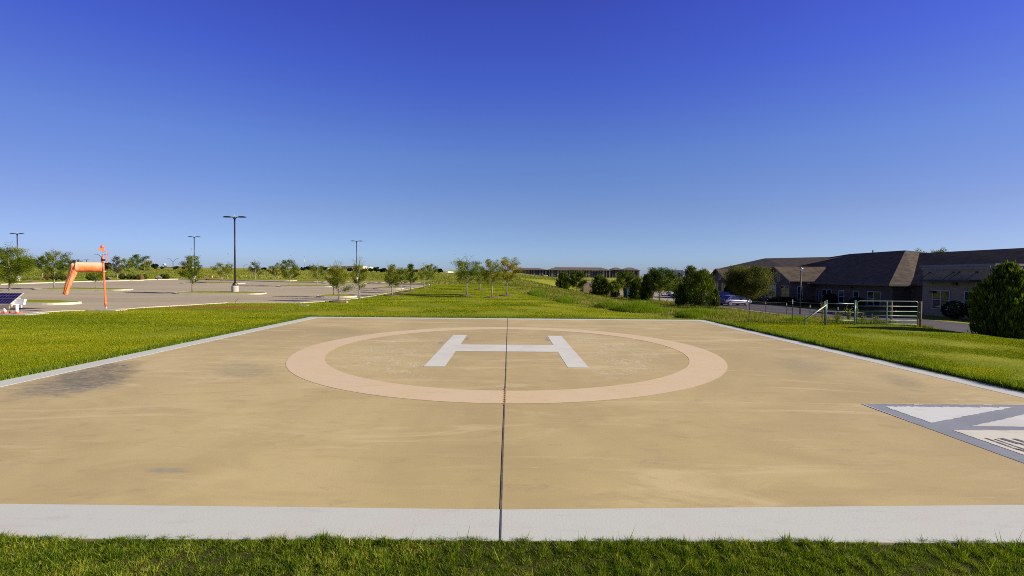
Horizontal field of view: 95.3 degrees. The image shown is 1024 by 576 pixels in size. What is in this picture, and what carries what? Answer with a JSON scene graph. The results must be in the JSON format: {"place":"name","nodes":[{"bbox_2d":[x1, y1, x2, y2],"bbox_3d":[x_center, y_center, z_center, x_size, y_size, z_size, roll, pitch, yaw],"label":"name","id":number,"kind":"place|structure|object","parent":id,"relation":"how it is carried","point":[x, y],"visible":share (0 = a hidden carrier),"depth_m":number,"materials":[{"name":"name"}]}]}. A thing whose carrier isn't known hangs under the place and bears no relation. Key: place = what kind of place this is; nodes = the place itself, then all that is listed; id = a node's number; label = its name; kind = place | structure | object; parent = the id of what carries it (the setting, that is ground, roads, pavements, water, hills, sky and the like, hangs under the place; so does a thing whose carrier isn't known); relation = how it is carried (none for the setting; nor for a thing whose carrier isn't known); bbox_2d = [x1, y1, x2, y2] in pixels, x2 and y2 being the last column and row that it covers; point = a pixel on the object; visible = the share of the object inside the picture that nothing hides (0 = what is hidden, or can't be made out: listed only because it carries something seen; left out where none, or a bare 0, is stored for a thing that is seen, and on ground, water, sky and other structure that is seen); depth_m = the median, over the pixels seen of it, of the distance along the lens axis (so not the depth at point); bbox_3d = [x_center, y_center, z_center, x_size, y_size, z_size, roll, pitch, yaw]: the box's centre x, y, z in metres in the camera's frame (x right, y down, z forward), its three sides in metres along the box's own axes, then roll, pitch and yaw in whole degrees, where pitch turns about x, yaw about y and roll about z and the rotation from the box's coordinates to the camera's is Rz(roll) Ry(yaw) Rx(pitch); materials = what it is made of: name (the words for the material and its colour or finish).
{"place":"outdoors","nodes":[
{"label":"outdoors","id":0,"kind":"place"},
{"bbox_2d":[0,317,1023,545],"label":"helipad pavement","id":1,"kind":"structure","parent":0,"point":[508,429],"depth_m":6.57,"materials":[{"name":"beige concrete"}]},
{"bbox_2d":[0,525,1023,575],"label":"foreground grass","id":2,"kind":"structure","parent":0,"point":[786,559],"depth_m":3.80,"materials":[{"name":"green plant"}]},
{"bbox_2d":[0,266,1023,575],"bbox_3d":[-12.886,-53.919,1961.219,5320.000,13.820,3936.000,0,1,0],"label":"ground","id":3,"kind":"structure","parent":0,"point":[962,344],"depth_m":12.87,"materials":[{"name":"green plant"}]},
{"bbox_2d":[0,244,38,290],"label":"young tree","id":4,"kind":"object","parent":3,"relation":"on","point":[21,263],"visible":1,"depth_m":52.53,"materials":[{"name":"green plant"}]},
{"bbox_2d":[33,255,52,277],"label":"shade tree","id":5,"kind":"object","parent":3,"relation":"on","point":[38,265],"visible":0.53,"depth_m":96.98,"materials":[{"name":"green plant"}]},
{"bbox_2d":[62,257,75,268],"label":"shade tree","id":6,"kind":"object","parent":3,"relation":"on","point":[69,262],"visible":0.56,"depth_m":123.84,"materials":[{"name":"green plant"}]},
{"bbox_2d":[90,309,126,310],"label":"windsock slab","id":7,"kind":"structure","parent":3,"relation":"on","point":[108,309],"depth_m":28.18,"materials":[{"name":"concrete"}]},
{"bbox_2d":[62,245,107,309],"bbox_3d":[-25.175,-0.621,27.560,2.018,3.913,0.630,-1,2,-40],"label":"windsock","id":8,"kind":"object","parent":7,"relation":"on","point":[75,268],"visible":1,"depth_m":27.42,"materials":[{"name":"fabric"}]},
{"bbox_2d":[118,258,137,278],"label":"shade tree","id":9,"kind":"object","parent":3,"relation":"on","point":[128,264],"visible":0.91,"depth_m":97.34,"materials":[{"name":"green plant"}]},
{"bbox_2d":[127,254,153,274],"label":"shade tree","id":10,"kind":"object","parent":3,"relation":"on","point":[137,260],"visible":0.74,"depth_m":119.25,"materials":[{"name":"green plant"}]},
{"bbox_2d":[139,259,151,273],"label":"young tree","id":11,"kind":"object","parent":3,"relation":"on","point":[144,265],"visible":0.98,"depth_m":111.31,"materials":[{"name":"green plant"}]},
{"bbox_2d":[0,279,425,312],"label":"car park","id":12,"kind":"structure","parent":3,"relation":"on","point":[135,297],"depth_m":50.92,"materials":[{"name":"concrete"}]},
{"bbox_2d":[25,300,81,304],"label":"parking island","id":13,"kind":"structure","parent":12,"relation":"on","point":[46,302],"depth_m":32.36,"materials":[{"name":"plant"}]},
{"bbox_2d":[32,288,132,290],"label":"parking island","id":14,"kind":"structure","parent":12,"relation":"on","point":[109,289],"depth_m":55.96,"materials":[{"name":"concrete"}]},
{"bbox_2d":[35,247,72,287],"bbox_3d":[-55.938,-2.438,57.085,3.010,5.445,3.285,0,1,0],"label":"young tree","id":15,"kind":"object","parent":14,"relation":"on","point":[49,271],"visible":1,"depth_m":57.00,"materials":[{"name":"green plant"}]},
{"bbox_2d":[85,270,108,287],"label":"young tree","id":16,"kind":"object","parent":14,"relation":"on","point":[99,275],"visible":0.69,"depth_m":56.91,"materials":[{"name":"green plant"}]},
{"bbox_2d":[100,279,143,280],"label":"parking island","id":17,"kind":"structure","parent":12,"relation":"on","point":[125,279],"depth_m":91.23,"materials":[{"name":"concrete"}]},
{"bbox_2d":[109,256,124,279],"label":"young tree","id":18,"kind":"object","parent":17,"relation":"on","point":[115,259],"visible":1,"depth_m":90.28,"materials":[{"name":"green plant"}]},
{"bbox_2d":[11,281,391,298],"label":"stall lines","id":19,"kind":"object","parent":12,"relation":"on","point":[192,295],"visible":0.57,"depth_m":61.02,"materials":[{"name":"paint"}]},
{"bbox_2d":[181,282,244,283],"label":"parking island","id":20,"kind":"structure","parent":12,"relation":"on","point":[212,282],"depth_m":80.11,"materials":[{"name":"concrete"}]},
{"bbox_2d":[210,262,233,282],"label":"young tree","id":21,"kind":"object","parent":20,"relation":"on","point":[222,269],"visible":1,"depth_m":79.87,"materials":[{"name":"green plant"}]},
{"bbox_2d":[0,279,429,284],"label":"car park kerb","id":22,"kind":"object","parent":12,"relation":"on","point":[204,279],"visible":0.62,"depth_m":87.88,"materials":[{"name":"concrete"}]},
{"bbox_2d":[173,291,266,294],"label":"parking island","id":23,"kind":"structure","parent":12,"relation":"on","point":[225,292],"depth_m":50.70,"materials":[{"name":"concrete"}]},
{"bbox_2d":[174,255,207,291],"bbox_3d":[-35.227,-1.496,51.223,2.672,4.424,2.660,0,1,0],"label":"young tree","id":24,"kind":"object","parent":23,"relation":"on","point":[186,274],"visible":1,"depth_m":51.03,"materials":[{"name":"green plant"}]},
{"bbox_2d":[223,214,246,291],"bbox_3d":[-30.657,-3.678,51.621,2.600,8.880,0.720,0,1,0],"label":"parking lamp","id":25,"kind":"object","parent":23,"relation":"on","point":[234,287],"visible":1,"depth_m":51.53,"materials":[{"name":"metal"}]},
{"bbox_2d":[253,279,296,280],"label":"parking island","id":26,"kind":"structure","parent":12,"relation":"on","point":[274,280],"depth_m":96.70,"materials":[{"name":"concrete"}]},
{"bbox_2d":[247,261,261,279],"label":"young tree","id":27,"kind":"object","parent":26,"relation":"on","point":[255,270],"visible":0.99,"depth_m":97.64,"materials":[{"name":"green plant"}]},
{"bbox_2d":[274,262,283,279],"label":"young tree","id":28,"kind":"object","parent":26,"relation":"on","point":[277,271],"visible":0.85,"depth_m":98.54,"materials":[{"name":"green plant"}]},
{"bbox_2d":[277,285,331,286],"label":"parking island","id":29,"kind":"structure","parent":12,"relation":"on","point":[304,286],"depth_m":70.72,"materials":[{"name":"concrete"}]},
{"bbox_2d":[279,259,300,284],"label":"young tree","id":30,"kind":"object","parent":29,"relation":"on","point":[287,265],"visible":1,"depth_m":71.47,"materials":[{"name":"green plant"}]},
{"bbox_2d":[309,264,325,284],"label":"young tree","id":31,"kind":"object","parent":29,"relation":"on","point":[321,272],"visible":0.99,"depth_m":71.50,"materials":[{"name":"green plant"}]},
{"bbox_2d":[316,294,356,297],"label":"parking island","id":32,"kind":"structure","parent":12,"relation":"on","point":[336,296],"depth_m":45.83,"materials":[{"name":"concrete"}]},
{"bbox_2d":[323,263,339,294],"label":"young tree","id":33,"kind":"object","parent":32,"relation":"on","point":[330,271],"visible":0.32,"depth_m":46.08,"materials":[{"name":"green plant"}]},
{"bbox_2d":[32,286,422,312],"bbox_3d":[-23.006,0.829,42.552,16.686,0.628,67.425,1,2,28],"label":"car park edge","id":34,"kind":"object","parent":3,"relation":"on","point":[209,303],"visible":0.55,"depth_m":34.77,"materials":[{"name":"concrete"}]},
{"bbox_2d":[0,312,46,314],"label":"solar slab","id":35,"kind":"structure","parent":34,"relation":"on","point":[1,313],"depth_m":24.96,"materials":[{"name":"concrete"}]},
{"bbox_2d":[0,293,26,313],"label":"solar panel","id":36,"kind":"object","parent":35,"relation":"on","point":[11,300],"visible":1,"depth_m":25.10,"materials":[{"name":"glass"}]},
{"bbox_2d":[328,300,344,301],"bbox_3d":[-14.488,1.101,38.947,1.659,0.160,1.617,0,1,0],"label":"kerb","id":37,"kind":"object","parent":3,"relation":"on","point":[337,301],"visible":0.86,"depth_m":38.53,"materials":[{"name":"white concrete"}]},
{"bbox_2d":[327,260,354,299],"bbox_3d":[-14.378,-0.544,38.689,2.534,3.588,2.512,0,1,0],"label":"young tree","id":38,"kind":"object","parent":37,"relation":"on","point":[339,275],"visible":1,"depth_m":38.89,"materials":[{"name":"green plant"}]},
{"bbox_2d":[0,268,704,296],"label":"field grass","id":39,"kind":"structure","parent":3,"relation":"on","point":[249,275],"depth_m":150.30,"materials":[{"name":"green plant"}]},
{"bbox_2d":[348,256,369,299],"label":"young tree","id":40,"kind":"object","parent":3,"relation":"on","point":[360,277],"visible":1,"depth_m":41.82,"materials":[{"name":"green plant"}]},
{"bbox_2d":[425,264,437,279],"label":"young tree","id":41,"kind":"object","parent":3,"relation":"on","point":[432,269],"visible":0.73,"depth_m":73.30,"materials":[{"name":"green plant"}]},
{"bbox_2d":[451,256,481,294],"bbox_3d":[-4.916,-1.459,51.761,3.621,4.842,3.838,0,1,0],"label":"young tree","id":42,"kind":"object","parent":3,"relation":"on","point":[471,271],"visible":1,"depth_m":51.39,"materials":[{"name":"green plant"}]},
{"bbox_2d":[0,314,1023,391],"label":"concrete border","id":43,"kind":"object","parent":3,"relation":"on","point":[1007,383],"depth_m":13.68,"materials":[{"name":"grey concrete"}]},
{"bbox_2d":[512,268,546,275],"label":"apartment block","id":44,"kind":"structure","parent":3,"relation":"on","point":[536,271],"depth_m":584.65,"materials":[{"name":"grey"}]},
{"bbox_2d":[555,271,570,288],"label":"cedar tree","id":45,"kind":"object","parent":3,"relation":"on","point":[561,282],"visible":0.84,"depth_m":100.29,"materials":[{"name":"green plant"}]},
{"bbox_2d":[565,270,587,289],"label":"shade tree","id":46,"kind":"object","parent":3,"relation":"on","point":[578,276],"visible":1,"depth_m":96.33,"materials":[{"name":"green plant"}]},
{"bbox_2d":[547,267,611,277],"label":"apartment block","id":47,"kind":"structure","parent":3,"relation":"on","point":[590,272],"depth_m":560.22,"materials":[{"name":"brown brick"}]},
{"bbox_2d":[581,282,596,292],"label":"enclosure wall","id":48,"kind":"structure","parent":3,"relation":"on","point":[586,288],"depth_m":112.01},
{"bbox_2d":[589,274,609,295],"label":"cedar tree","id":49,"kind":"object","parent":3,"relation":"on","point":[600,281],"visible":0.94,"depth_m":93.37,"materials":[{"name":"green plant"}]},
{"bbox_2d":[607,280,622,296],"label":"leafy shrub","id":50,"kind":"object","parent":3,"relation":"on","point":[615,286],"visible":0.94,"depth_m":88.67,"materials":[{"name":"green plant"}]},
{"bbox_2d":[609,267,620,277],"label":"apartment block","id":51,"kind":"structure","parent":3,"relation":"on","point":[614,271],"depth_m":600.53,"materials":[{"name":"brown"}]},
{"bbox_2d":[614,271,636,288],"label":"shade tree","id":52,"kind":"object","parent":3,"relation":"on","point":[628,278],"visible":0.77,"depth_m":91.69,"materials":[{"name":"green plant"}]},
{"bbox_2d":[623,287,629,297],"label":"waste skip","id":53,"kind":"object","parent":3,"relation":"on","point":[625,291],"visible":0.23,"depth_m":87.77,"materials":[{"name":"teal paint"}]},
{"bbox_2d":[619,267,640,277],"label":"apartment block","id":54,"kind":"structure","parent":3,"relation":"on","point":[630,269],"depth_m":570.71,"materials":[{"name":"brown"}]},
{"bbox_2d":[627,277,641,298],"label":"cedar tree","id":55,"kind":"object","parent":3,"relation":"on","point":[634,287],"visible":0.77,"depth_m":79.71,"materials":[{"name":"green plant"}]},
{"bbox_2d":[639,274,653,300],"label":"cedar tree","id":56,"kind":"object","parent":3,"relation":"on","point":[645,292],"visible":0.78,"depth_m":76.76,"materials":[{"name":"green plant"}]},
{"bbox_2d":[637,267,680,300],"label":"shade tree","id":57,"kind":"object","parent":3,"relation":"on","point":[656,278],"visible":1,"depth_m":74.35,"materials":[{"name":"green plant"}]},
{"bbox_2d":[619,291,706,301],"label":"car park","id":58,"kind":"structure","parent":3,"relation":"on","point":[663,297],"depth_m":96.97,"materials":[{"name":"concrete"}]},
{"bbox_2d":[710,291,731,298],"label":"parked car","id":59,"kind":"object","parent":58,"relation":"on","point":[722,293],"visible":0.1,"depth_m":72.55,"materials":[{"name":"blue paint"}]},
{"bbox_2d":[528,289,816,322],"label":"lush weed clumps","id":60,"kind":"object","parent":3,"relation":"on","point":[640,306],"visible":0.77,"depth_m":32.16,"materials":[{"name":"green plant"}]},
{"bbox_2d":[672,276,682,295],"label":"leafy shrub","id":61,"kind":"object","parent":3,"relation":"on","point":[677,281],"visible":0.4,"depth_m":94.99,"materials":[{"name":"green plant"}]},
{"bbox_2d":[415,280,941,329],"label":"tall weeds","id":62,"kind":"object","parent":3,"relation":"on","point":[670,307],"visible":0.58,"depth_m":42.40,"materials":[{"name":"green plant"}]},
{"bbox_2d":[672,283,687,305],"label":"cedar tree","id":63,"kind":"object","parent":3,"relation":"on","point":[680,299],"visible":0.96,"depth_m":59.92,"materials":[{"name":"green plant"}]},
{"bbox_2d":[675,265,703,304],"bbox_3d":[24.289,-0.393,63.242,4.135,5.743,3.196,0,1,0],"label":"cedar tree","id":64,"kind":"object","parent":3,"relation":"on","point":[690,270],"visible":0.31,"depth_m":62.90,"materials":[{"name":"green plant"}]},
{"bbox_2d":[668,270,713,279],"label":"white hall","id":65,"kind":"structure","parent":3,"relation":"on","point":[682,271],"depth_m":433.01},
{"bbox_2d":[681,268,720,306],"bbox_3d":[23.966,-0.095,58.532,4.891,5.244,4.246,0,1,0],"label":"cedar tree","id":66,"kind":"object","parent":3,"relation":"on","point":[703,275],"visible":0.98,"depth_m":58.20,"materials":[{"name":"green plant"}]},
{"bbox_2d":[577,288,837,317],"bbox_3d":[21.818,1.282,78.720,5.778,2.184,84.323,0,2,-7],"label":"wire fence","id":67,"kind":"object","parent":3,"relation":"on","point":[751,306],"visible":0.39,"depth_m":43.21,"materials":[{"name":"metal"}]},
{"bbox_2d":[713,288,719,306],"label":"cedar tree","id":68,"kind":"object","parent":3,"relation":"on","point":[717,296],"visible":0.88,"depth_m":57.52,"materials":[{"name":"green plant"}]},
{"bbox_2d":[720,264,780,310],"bbox_3d":[25.307,0.026,49.905,6.101,5.275,6.727,0,1,0],"label":"shade tree","id":69,"kind":"object","parent":3,"relation":"on","point":[736,276],"visible":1,"depth_m":49.34,"materials":[{"name":"green plant"}]},
{"bbox_2d":[766,296,796,303],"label":"clipped hedge","id":70,"kind":"object","parent":3,"relation":"on","point":[780,299],"visible":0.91,"depth_m":65.21,"materials":[{"name":"green plant"}]},
{"bbox_2d":[748,299,824,324],"bbox_3d":[14.168,1.299,24.172,3.445,1.394,0.240,1,2,22],"label":"wire fence","id":71,"kind":"object","parent":3,"relation":"on","point":[792,309],"visible":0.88,"depth_m":24.12,"materials":[{"name":"metal"}]},
{"bbox_2d":[799,267,802,313],"bbox_3d":[29.193,0.300,47.217,0.560,4.858,0.546,0,1,0],"label":"lantern post","id":72,"kind":"object","parent":3,"relation":"on","point":[800,268],"visible":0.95,"depth_m":47.18,"materials":[{"name":"grey metal"}]},
{"bbox_2d":[795,300,820,304],"bbox_3d":[39.447,1.969,62.340,2.897,0.713,3.010,0,1,0],"label":"clipped hedge","id":73,"kind":"object","parent":3,"relation":"on","point":[808,302],"visible":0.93,"depth_m":61.56,"materials":[{"name":"green plant"}]},
{"bbox_2d":[803,300,855,324],"bbox_3d":[15.666,1.273,23.026,2.652,1.372,0.143,0,1,-2],"label":"gate brace panel","id":74,"kind":"object","parent":3,"relation":"on","point":[826,320],"visible":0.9,"depth_m":23.02,"materials":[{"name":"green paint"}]},
{"bbox_2d":[822,293,838,305],"bbox_3d":[41.038,1.490,60.336,1.748,1.817,1.847,0,1,0],"label":"clipped shrub","id":75,"kind":"object","parent":3,"relation":"on","point":[831,298],"visible":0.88,"depth_m":59.88,"materials":[{"name":"green plant"}]},
{"bbox_2d":[849,297,865,307],"bbox_3d":[41.568,1.787,56.359,1.666,1.422,1.722,0,1,0],"label":"clipped shrub","id":76,"kind":"object","parent":3,"relation":"on","point":[861,302],"visible":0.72,"depth_m":55.95,"materials":[{"name":"green plant"}]},
{"bbox_2d":[707,303,1023,339],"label":"side drive","id":77,"kind":"structure","parent":3,"relation":"on","point":[944,325],"depth_m":46.70,"materials":[{"name":"asphalt"}]},
{"bbox_2d":[720,295,751,305],"bbox_3d":[30.076,1.649,63.260,4.666,1.430,2.020,0,2,-17],"label":"parked car","id":78,"kind":"object","parent":77,"relation":"on","point":[725,299],"visible":0.79,"depth_m":62.44,"materials":[{"name":"silver metal"}]},
{"bbox_2d":[711,248,1023,318],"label":"brick building","id":79,"kind":"structure","parent":3,"relation":"on","point":[933,282],"depth_m":56.76,"materials":[{"name":"brick"}]},
{"bbox_2d":[768,285,775,297],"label":"window","id":80,"kind":"structure","parent":79,"relation":"in","point":[773,294],"depth_m":70.74,"materials":[{"name":"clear glass"}]},
{"bbox_2d":[781,286,788,296],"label":"window","id":81,"kind":"structure","parent":79,"relation":"in","point":[785,289],"depth_m":67.45,"materials":[{"name":"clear glass"}]},
{"bbox_2d":[797,286,802,299],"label":"window","id":82,"kind":"structure","parent":79,"relation":"in","point":[798,287],"depth_m":66.27,"materials":[{"name":"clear glass"}]},
{"bbox_2d":[821,289,831,301],"bbox_3d":[43.012,1.074,63.837,0.087,1.746,1.941,0,1,0],"label":"window","id":83,"kind":"structure","parent":79,"relation":"in","point":[824,291],"depth_m":64.08,"materials":[{"name":"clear glass"}]},
{"bbox_2d":[838,290,844,302],"bbox_3d":[43.032,1.104,60.994,0.087,1.657,1.010,0,1,0],"label":"window","id":84,"kind":"structure","parent":79,"relation":"in","point":[841,292],"depth_m":61.00,"materials":[{"name":"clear glass"}]},
{"bbox_2d":[867,291,880,305],"bbox_3d":[43.067,1.284,55.576,0.087,1.729,2.023,0,1,0],"label":"window","id":85,"kind":"structure","parent":79,"relation":"in","point":[872,296],"depth_m":55.58,"materials":[{"name":"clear glass"}]},
{"bbox_2d":[931,290,949,309],"bbox_3d":[42.630,1.178,46.418,0.087,1.892,1.876,0,1,0],"label":"window","id":86,"kind":"structure","parent":79,"relation":"in","point":[940,297],"depth_m":46.56,"materials":[{"name":"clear glass"}]},
{"bbox_2d":[964,291,971,308],"bbox_3d":[42.652,1.159,43.265,0.087,1.748,1.561,0,1,0],"label":"window","id":87,"kind":"structure","parent":79,"relation":"in","point":[966,296],"depth_m":43.83,"materials":[{"name":"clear glass"}]},
{"bbox_2d":[919,301,921,327],"bbox_3d":[20.200,1.381,23.077,0.110,1.432,0.110,0,1,0],"label":"gate post","id":88,"kind":"object","parent":3,"relation":"on","point":[920,315],"visible":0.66,"depth_m":23.04,"materials":[{"name":"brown wood"}]},
{"bbox_2d":[856,301,921,324],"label":"farm gate","id":89,"kind":"structure","parent":88,"relation":"attached to","point":[887,311],"depth_m":23.05,"materials":[{"name":"grey metal"}]},
{"bbox_2d":[915,247,948,252],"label":"shade tree","id":90,"kind":"object","parent":3,"relation":"on","point":[940,250],"visible":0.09,"depth_m":85.51,"materials":[{"name":"green plant"}]},
{"bbox_2d":[940,300,966,318],"bbox_3d":[40.013,1.977,42.338,1.895,1.743,1.967,0,1,0],"label":"clipped shrub","id":91,"kind":"object","parent":3,"relation":"on","point":[951,314],"visible":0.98,"depth_m":42.07,"materials":[{"name":"green plant"}]},
{"bbox_2d":[963,301,972,319],"bbox_3d":[41.007,1.971,41.358,1.656,1.824,1.697,0,1,0],"label":"clipped shrub","id":92,"kind":"object","parent":3,"relation":"on","point":[966,311],"visible":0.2,"depth_m":41.45,"materials":[{"name":"green plant"}]},
{"bbox_2d":[965,259,1023,339],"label":"cedar tree","id":93,"kind":"object","parent":3,"relation":"on","point":[996,304],"visible":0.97,"depth_m":20.51,"materials":[{"name":"green plant"}]},
{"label":"mulch bed","id":94,"kind":"structure","parent":3,"relation":"on","visible":0},
{"bbox_2d":[382,264,399,294],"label":"young tree","id":95,"kind":"object","parent":94,"relation":"on","point":[395,280],"visible":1,"depth_m":50.46,"materials":[{"name":"green plant"}]},
{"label":"mulch bed","id":96,"kind":"structure","parent":3,"relation":"on","visible":0},
{"bbox_2d":[394,267,410,291],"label":"young tree","id":97,"kind":"object","parent":96,"relation":"on","point":[401,272],"visible":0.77,"depth_m":56.29,"materials":[{"name":"green plant"}]},
{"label":"mulch bed","id":98,"kind":"structure","parent":3,"relation":"on","visible":0},
{"bbox_2d":[405,263,417,290],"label":"young tree","id":99,"kind":"object","parent":98,"relation":"on","point":[410,267],"visible":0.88,"depth_m":59.73,"materials":[{"name":"green plant"}]},
{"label":"mulch bed","id":100,"kind":"structure","parent":3,"relation":"on","visible":0},
{"bbox_2d":[479,258,505,295],"bbox_3d":[-2.064,-1.063,49.278,2.811,4.288,2.774,0,1,0],"label":"young tree","id":101,"kind":"object","parent":100,"relation":"on","point":[491,273],"visible":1,"depth_m":49.10,"materials":[{"name":"green plant"}]},
{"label":"mulch bed","id":102,"kind":"structure","parent":3,"relation":"on","visible":0},
{"bbox_2d":[498,257,523,294],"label":"young tree","id":103,"kind":"object","parent":102,"relation":"on","point":[507,273],"visible":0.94,"depth_m":52.23,"materials":[{"name":"green plant"}]},
{"bbox_2d":[0,0,1023,275],"label":"sky","id":104,"kind":"structure","parent":0,"point":[543,134],"materials":[{"name":"blue"}]},
{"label":"mulch bed","id":105,"kind":"structure","parent":0,"visible":0},
{"bbox_2d":[416,262,432,281],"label":"young tree","id":106,"kind":"object","parent":105,"relation":"on","point":[424,272],"visible":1,"depth_m":68.69,"materials":[{"name":"green plant"}]},
{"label":"mulch bed","id":107,"kind":"structure","parent":0,"visible":0},
{"bbox_2d":[474,266,486,282],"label":"young tree","id":108,"kind":"object","parent":107,"relation":"on","point":[480,278],"visible":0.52,"depth_m":66.38,"materials":[{"name":"green plant"}]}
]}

